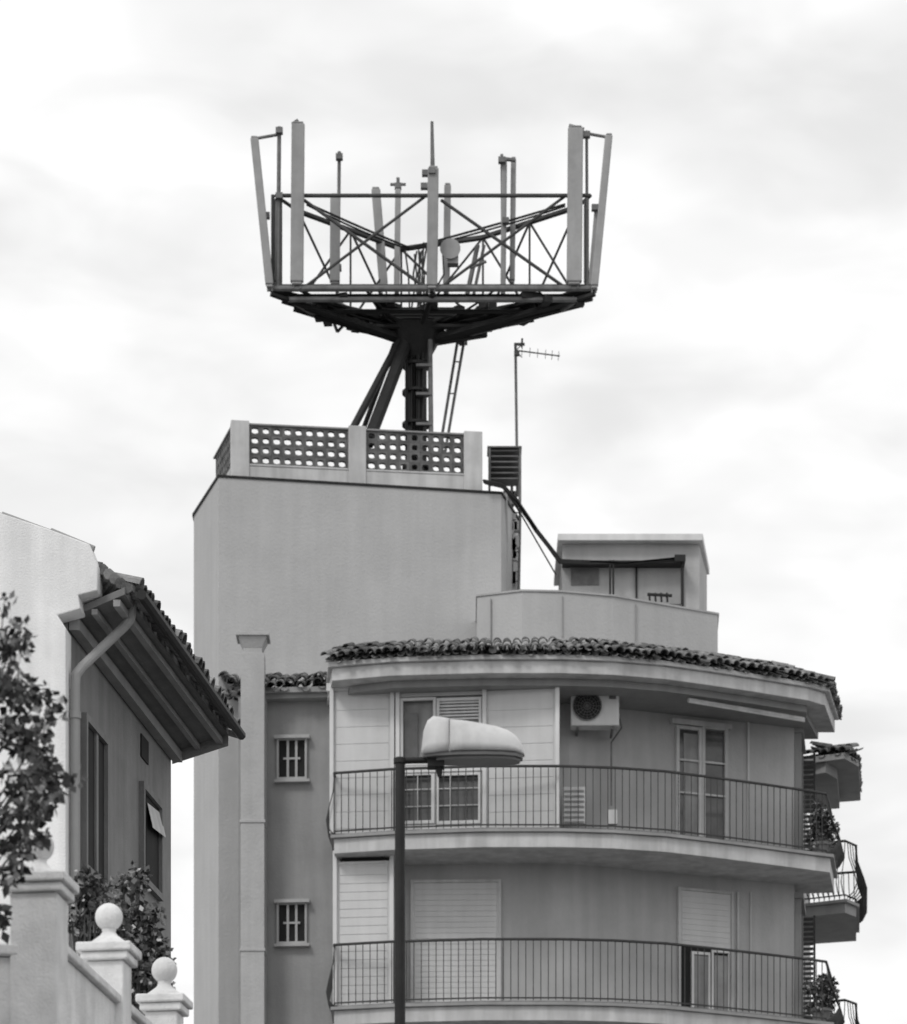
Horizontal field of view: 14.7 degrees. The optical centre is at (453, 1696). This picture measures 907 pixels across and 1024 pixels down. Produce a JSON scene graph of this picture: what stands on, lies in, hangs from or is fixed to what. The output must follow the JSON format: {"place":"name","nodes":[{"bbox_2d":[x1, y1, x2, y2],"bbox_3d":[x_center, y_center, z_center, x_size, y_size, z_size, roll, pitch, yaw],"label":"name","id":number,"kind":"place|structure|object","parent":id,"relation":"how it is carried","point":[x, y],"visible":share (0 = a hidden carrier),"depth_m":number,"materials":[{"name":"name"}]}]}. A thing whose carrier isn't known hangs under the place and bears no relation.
{"place":"outdoors","nodes":[
{"label":"outdoors","id":0,"kind":"place"},
{"bbox_2d":[0,0,906,1023],"label":"sky","id":1,"kind":"structure","parent":0,"point":[734,375],"materials":[{"name":"white"}]},
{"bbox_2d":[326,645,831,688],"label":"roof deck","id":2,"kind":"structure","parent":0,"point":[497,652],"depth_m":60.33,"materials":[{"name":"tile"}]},
{"label":"ground","id":3,"kind":"structure","parent":0,"visible":0},
{"bbox_2d":[0,590,88,943],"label":"broadleaf tree","id":4,"kind":"object","parent":3,"relation":"on","point":[29,785],"visible":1,"depth_m":20.37,"materials":[{"name":"grey plant"}]},
{"bbox_2d":[0,513,102,946],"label":"gable wall","id":5,"kind":"structure","parent":3,"relation":"on","point":[52,579],"depth_m":29.75,"materials":[{"name":"white paint"}]},
{"bbox_2d":[2,512,94,551],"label":"verge tiles","id":6,"kind":"object","parent":5,"relation":"attached to","point":[91,545],"visible":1,"depth_m":29.83,"materials":[{"name":"grey tile"}]},
{"bbox_2d":[69,603,136,955],"bbox_3d":[-2.994,-6.805,30.060,0.641,5.211,0.123,0,0,-34],"label":"downpipe","id":7,"kind":"object","parent":5,"relation":"attached to","point":[105,644],"visible":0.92,"depth_m":29.87,"materials":[{"name":"grey metal"}]},
{"bbox_2d":[0,833,192,1023],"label":"terrace balustrade","id":8,"kind":"object","parent":3,"relation":"on","point":[48,975],"visible":0.89,"depth_m":22.00,"materials":[{"name":"concrete"}]},
{"bbox_2d":[68,863,113,954],"bbox_3d":[-2.725,-5.067,26.212,0.397,2.234,0.413,0,0,32],"label":"potted shrub","id":9,"kind":"object","parent":8,"relation":"on","point":[90,897],"visible":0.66,"depth_m":26.17,"materials":[{"name":"grey plant"}]},
{"bbox_2d":[116,923,157,1014],"bbox_3d":[-2.492,-4.877,26.421,0.514,1.853,0.494,0,0,41],"label":"potted shrub","id":10,"kind":"object","parent":8,"relation":"on","point":[126,934],"visible":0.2,"depth_m":26.39,"materials":[{"name":"grey plant"}]},
{"bbox_2d":[106,860,173,993],"bbox_3d":[-2.448,-5.181,26.995,0.542,2.462,0.472,0,0,39],"label":"potted shrub","id":11,"kind":"object","parent":8,"relation":"on","point":[136,879],"visible":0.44,"depth_m":26.95,"materials":[{"name":"grey plant"}]},
{"bbox_2d":[131,922,175,1015],"bbox_3d":[-2.321,-4.925,26.916,0.440,1.951,0.425,0,0,13],"label":"potted shrub","id":12,"kind":"object","parent":8,"relation":"on","point":[159,951],"visible":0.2,"depth_m":26.86,"materials":[{"name":"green plant"}]},
{"bbox_2d":[64,622,170,956],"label":"side walls","id":13,"kind":"structure","parent":3,"relation":"on","point":[108,710],"depth_m":32.21,"materials":[{"name":"grey paint"}]},
{"bbox_2d":[81,712,163,901],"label":"window surrounds","id":14,"kind":"object","parent":13,"relation":"attached to","point":[87,721],"visible":0.78,"depth_m":31.29,"materials":[{"name":"grey paint"}]},
{"bbox_2d":[88,727,158,888],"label":"window openings","id":15,"kind":"structure","parent":13,"relation":"attached to","point":[152,847],"depth_m":31.23,"materials":[{"name":"black glass"}]},
{"bbox_2d":[147,803,165,836],"bbox_3d":[-2.808,-8.293,33.333,0.051,0.282,0.586,0,0,7],"label":"window awning","id":16,"kind":"object","parent":15,"relation":"attached to","point":[155,817],"depth_m":33.30,"materials":[{"name":"grey fabric"}]},
{"bbox_2d":[80,587,227,749],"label":"eave soffit","id":17,"kind":"structure","parent":13,"relation":"on","point":[103,605],"depth_m":31.88,"materials":[{"name":"grey wood"}]},
{"bbox_2d":[69,600,227,763],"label":"soffit beams","id":18,"kind":"structure","parent":17,"relation":"attached to","point":[104,663],"depth_m":32.10,"materials":[{"name":"grey wood"}]},
{"bbox_2d":[102,582,230,728],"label":"roof deck","id":19,"kind":"structure","parent":13,"relation":"on","point":[134,591],"depth_m":30.01,"materials":[{"name":"wood"}]},
{"bbox_2d":[99,564,131,594],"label":"verge corner tiles","id":20,"kind":"object","parent":19,"relation":"attached to","point":[112,580],"visible":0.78,"depth_m":29.85,"materials":[{"name":"grey tile"}]},
{"bbox_2d":[84,561,240,737],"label":"roof tiles","id":21,"kind":"object","parent":19,"relation":"on","point":[138,582],"visible":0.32,"depth_m":31.52,"materials":[{"name":"grey tile"}]},
{"bbox_2d":[137,589,245,739],"bbox_3d":[-2.350,-9.330,32.005,0.083,0.083,4.415,0,0,8],"label":"gutter","id":22,"kind":"object","parent":19,"relation":"attached to","point":[160,621],"visible":1,"depth_m":31.68,"materials":[{"name":"metal"}]},
{"bbox_2d":[268,701,332,1023],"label":"stairwell wall","id":23,"kind":"structure","parent":3,"relation":"on","point":[300,859],"depth_m":61.84,"materials":[{"name":"grey paint"}]},
{"bbox_2d":[238,698,267,1023],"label":"duct backing","id":24,"kind":"object","parent":23,"relation":"attached to","point":[239,870],"visible":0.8,"depth_m":61.70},
{"bbox_2d":[236,632,270,1023],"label":"ventilation duct","id":25,"kind":"object","parent":23,"relation":"attached to","point":[253,953],"visible":1,"depth_m":61.29,"materials":[{"name":"grey metal"}]},
{"bbox_2d":[274,734,309,947],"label":"window frames","id":26,"kind":"structure","parent":23,"relation":"attached to","point":[296,738],"depth_m":61.79,"materials":[{"name":"grey paint"}]},
{"bbox_2d":[279,740,304,941],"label":"window openings","id":27,"kind":"structure","parent":23,"relation":"attached to","point":[283,773],"depth_m":61.85,"materials":[{"name":"black glass"}]},
{"bbox_2d":[265,686,326,701],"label":"stairwell cornice","id":28,"kind":"structure","parent":23,"relation":"attached to","point":[296,694],"depth_m":61.61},
{"bbox_2d":[218,671,326,701],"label":"stairwell roof tiles","id":29,"kind":"object","parent":28,"relation":"on","point":[316,679],"visible":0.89,"depth_m":61.90,"materials":[{"name":"grey tile"}]},
{"bbox_2d":[194,477,517,1023],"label":"wall","id":30,"kind":"structure","parent":3,"relation":"on","point":[304,575],"depth_m":64.41,"materials":[{"name":"grey paint"}]},
{"bbox_2d":[192,475,518,521],"bbox_3d":[-1.821,-22.175,67.250,6.160,0.043,6.546,0,0,0],"label":"tower roof edge","id":31,"kind":"object","parent":30,"relation":"on","point":[346,483],"visible":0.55,"depth_m":64.50,"materials":[{"name":"concrete"}]},
{"bbox_2d":[227,420,481,489],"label":"parapet posts and kerb","id":32,"kind":"object","parent":31,"relation":"on","point":[468,478],"visible":0.69,"depth_m":64.62,"materials":[{"name":"paint"}]},
{"bbox_2d":[216,425,462,475],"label":"parapet lattice blocks","id":33,"kind":"structure","parent":32,"relation":"on","point":[282,457],"depth_m":64.74,"materials":[{"name":"grey concrete"}]},
{"bbox_2d":[213,423,463,458],"bbox_3d":[-2.164,-23.274,65.325,4.704,0.028,1.826,0,0,0],"label":"parapet capping","id":34,"kind":"object","parent":33,"relation":"on","point":[318,427],"visible":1,"depth_m":64.73,"materials":[{"name":"grey concrete"}]},
{"bbox_2d":[250,119,612,470],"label":"telecom antenna tower","id":35,"kind":"structure","parent":31,"relation":"on","point":[418,334],"depth_m":65.05,"materials":[{"name":"metal"}]},
{"bbox_2d":[487,446,521,502],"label":"roof slatted cage","id":36,"kind":"object","parent":31,"relation":"on","point":[503,464],"visible":0.88,"depth_m":65.44,"materials":[{"name":"metal"}]},
{"bbox_2d":[503,491,518,590],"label":"service conduits","id":37,"kind":"object","parent":30,"relation":"attached to","point":[515,543],"visible":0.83,"depth_m":65.82,"materials":[{"name":"grey metal"}]},
{"bbox_2d":[514,338,559,496],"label":"tv antenna","id":38,"kind":"object","parent":37,"relation":"attached to","point":[517,351],"visible":1,"depth_m":65.78,"materials":[{"name":"metal"}]},
{"bbox_2d":[510,457,520,589],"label":"roof access ladder","id":39,"kind":"object","parent":30,"relation":"attached to","point":[519,559],"visible":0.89,"depth_m":65.98,"materials":[{"name":"metal"}]},
{"bbox_2d":[394,703,809,1017],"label":"facade walls","id":40,"kind":"structure","parent":3,"relation":"on","point":[561,901],"depth_m":61.64,"materials":[{"name":"grey paint"}]},
{"bbox_2d":[326,683,730,1010],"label":"window frames","id":41,"kind":"structure","parent":40,"relation":"attached to","point":[396,725],"depth_m":60.54,"materials":[{"name":"white metal"}]},
{"bbox_2d":[336,860,730,1006],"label":"roller shutters","id":42,"kind":"object","parent":41,"relation":"attached to","point":[452,910],"visible":0.91,"depth_m":61.21,"materials":[{"name":"plastic"}]},
{"bbox_2d":[403,713,723,839],"bbox_3d":[2.018,-16.020,61.211,5.974,2.037,0.563,0,0,-15],"label":"window glass","id":43,"kind":"object","parent":41,"relation":"in","point":[714,746],"visible":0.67,"depth_m":60.65,"materials":[{"name":"grey glass"}]},
{"bbox_2d":[342,857,727,1006],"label":"dark recesses","id":44,"kind":"object","parent":40,"relation":"attached to","point":[687,974],"visible":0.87,"depth_m":61.97,"materials":[{"name":"black"}]},
{"bbox_2d":[405,718,751,1012],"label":"window frames","id":45,"kind":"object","parent":40,"relation":"attached to","point":[700,727],"depth_m":62.00,"materials":[{"name":"paint"}]},
{"bbox_2d":[403,695,727,1010],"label":"curtains","id":46,"kind":"object","parent":45,"relation":"attached to","point":[423,710],"visible":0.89,"depth_m":61.98,"materials":[{"name":"grey fabric"}]},
{"bbox_2d":[320,635,842,719],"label":"eave roof tiles","id":47,"kind":"object","parent":40,"relation":"on","point":[675,653],"visible":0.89,"depth_m":60.35,"materials":[{"name":"grey tile"}]},
{"bbox_2d":[687,698,804,721],"bbox_3d":[5.096,-17.152,61.259,2.364,0.177,0.144,0,0,-26],"label":"rolled awning","id":48,"kind":"object","parent":47,"relation":"attached to","point":[745,709],"visible":1,"depth_m":61.22,"materials":[{"name":"fabric"}]},
{"bbox_2d":[326,655,838,731],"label":"eave cornice","id":49,"kind":"structure","parent":40,"relation":"attached to","point":[817,700],"depth_m":60.10,"materials":[{"name":"grey paint"}]},
{"bbox_2d":[348,679,817,738],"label":"eave soffit","id":50,"kind":"structure","parent":40,"relation":"attached to","point":[656,698],"depth_m":60.67,"materials":[{"name":"grey paint"}]},
{"bbox_2d":[334,832,833,1023],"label":"balcony slabs","id":51,"kind":"structure","parent":40,"relation":"attached to","point":[804,874],"depth_m":60.38,"materials":[{"name":"paint"}]},
{"bbox_2d":[330,828,836,1023],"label":"slab edge tiles","id":52,"kind":"object","parent":51,"relation":"on","point":[574,830],"visible":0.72,"depth_m":60.19,"materials":[{"name":"grey tile"}]},
{"bbox_2d":[347,828,825,1021],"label":"balcony floor tiles","id":53,"kind":"object","parent":51,"relation":"on","point":[589,1001],"visible":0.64,"depth_m":60.24,"materials":[{"name":"grey tile"}]},
{"bbox_2d":[331,688,554,834],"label":"terrace enclosure shutters","id":54,"kind":"object","parent":53,"relation":"on","point":[526,717],"visible":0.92,"depth_m":60.46,"materials":[{"name":"plastic"}]},
{"bbox_2d":[326,765,844,1023],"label":"balcony railings","id":55,"kind":"object","parent":53,"relation":"on","point":[837,851],"visible":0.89,"depth_m":60.34,"materials":[{"name":"metal"}]},
{"bbox_2d":[802,973,839,1020],"bbox_3d":[6.530,-12.374,62.592,0.686,1.014,0.512,0,0,0],"label":"potted plant","id":56,"kind":"object","parent":53,"relation":"on","point":[827,998],"visible":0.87,"depth_m":62.55,"materials":[{"name":"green plant"}]},
{"bbox_2d":[805,799,839,853],"bbox_3d":[6.552,-15.384,62.598,0.652,1.133,0.493,0,0,0],"label":"potted plant","id":57,"kind":"object","parent":53,"relation":"on","point":[827,843],"visible":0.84,"depth_m":62.52,"materials":[{"name":"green plant"}]},
{"bbox_2d":[811,975,839,1019],"bbox_3d":[6.677,-12.410,63.075,0.509,1.086,0.472,0,0,35],"label":"potted plant","id":58,"kind":"object","parent":53,"relation":"on","point":[836,992],"visible":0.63,"depth_m":63.02,"materials":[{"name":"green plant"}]},
{"bbox_2d":[812,808,839,857],"bbox_3d":[6.657,-15.391,63.079,0.548,1.148,0.495,0,0,0],"label":"potted plant","id":59,"kind":"object","parent":53,"relation":"on","point":[830,834],"visible":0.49,"depth_m":63.05,"materials":[{"name":"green plant"}]},
{"bbox_2d":[570,695,621,805],"bbox_3d":[2.477,-16.445,61.052,0.900,1.930,0.696,0,0,0],"label":"air conditioner","id":60,"kind":"object","parent":40,"relation":"attached to","point":[592,712],"visible":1,"depth_m":60.75,"materials":[{"name":"white paint"}]},
{"bbox_2d":[477,592,717,652],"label":"terrace parapet wall","id":61,"kind":"structure","parent":40,"relation":"on","point":[529,615],"depth_m":63.24,"materials":[{"name":"grey paint"}]},
{"bbox_2d":[490,596,636,644],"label":"render joints","id":62,"kind":"object","parent":61,"relation":"attached to","point":[562,619],"visible":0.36,"depth_m":63.16,"materials":[{"name":"grey paint"}]},
{"bbox_2d":[476,589,718,622],"bbox_3d":[2.747,-19.782,66.000,4.687,0.033,6.044,0,0,0],"label":"terrace coping","id":63,"kind":"object","parent":61,"relation":"on","point":[589,593],"visible":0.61,"depth_m":63.26,"materials":[{"name":"grey concrete"}]},
{"bbox_2d":[558,544,706,610],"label":"penthouse walls","id":64,"kind":"structure","parent":61,"relation":"on","point":[695,584],"depth_m":65.50,"materials":[{"name":"grey paint"}]},
{"bbox_2d":[483,479,685,574],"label":"cable bundle","id":65,"kind":"object","parent":64,"relation":"attached to","point":[678,558],"visible":1,"depth_m":65.08,"materials":[{"name":"rubber"}]},
{"bbox_2d":[571,568,598,584],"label":"penthouse vent","id":66,"kind":"object","parent":64,"relation":"attached to","point":[584,576],"visible":1,"depth_m":65.48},
{"bbox_2d":[562,560,684,606],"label":"penthouse window frames","id":67,"kind":"structure","parent":64,"relation":"attached to","point":[668,564],"depth_m":65.29,"materials":[{"name":"black metal"}]},
{"bbox_2d":[637,568,680,603],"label":"penthouse window glass","id":68,"kind":"object","parent":67,"relation":"in","point":[660,580],"visible":0.79,"depth_m":65.48,"materials":[{"name":"grey glass"}]},
{"bbox_2d":[554,534,708,585],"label":"penthouse roof slab","id":69,"kind":"structure","parent":64,"relation":"on","point":[630,539],"depth_m":65.31,"materials":[{"name":"grey concrete"}]},
{"bbox_2d":[794,727,805,1018],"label":"side window frames","id":70,"kind":"structure","parent":40,"relation":"attached to","point":[799,752],"depth_m":62.79,"materials":[{"name":"grey metal"}]},
{"bbox_2d":[803,753,815,1018],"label":"side louvre shutters","id":71,"kind":"object","parent":40,"relation":"attached to","point":[813,919],"visible":0.43,"depth_m":64.16,"materials":[{"name":"paint"}]},
{"bbox_2d":[803,753,860,943],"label":"side balcony slabs","id":72,"kind":"structure","parent":40,"relation":"attached to","point":[837,778],"depth_m":66.03,"materials":[{"name":"grey concrete"}]},
{"bbox_2d":[803,840,866,1023],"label":"side balcony railings","id":73,"kind":"object","parent":72,"relation":"on","point":[861,885],"visible":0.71,"depth_m":65.63,"materials":[{"name":"metal"}]},
{"bbox_2d":[803,741,863,793],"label":"side roof tiles","id":74,"kind":"object","parent":40,"relation":"on","point":[821,748],"visible":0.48,"depth_m":65.26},
{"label":"pavement","id":75,"kind":"structure","parent":0,"visible":0},
{"bbox_2d":[394,716,524,1023],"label":"street lamp","id":76,"kind":"object","parent":75,"relation":"on","point":[474,744],"visible":1,"depth_m":24.95,"materials":[{"name":"metal"}]}
]}

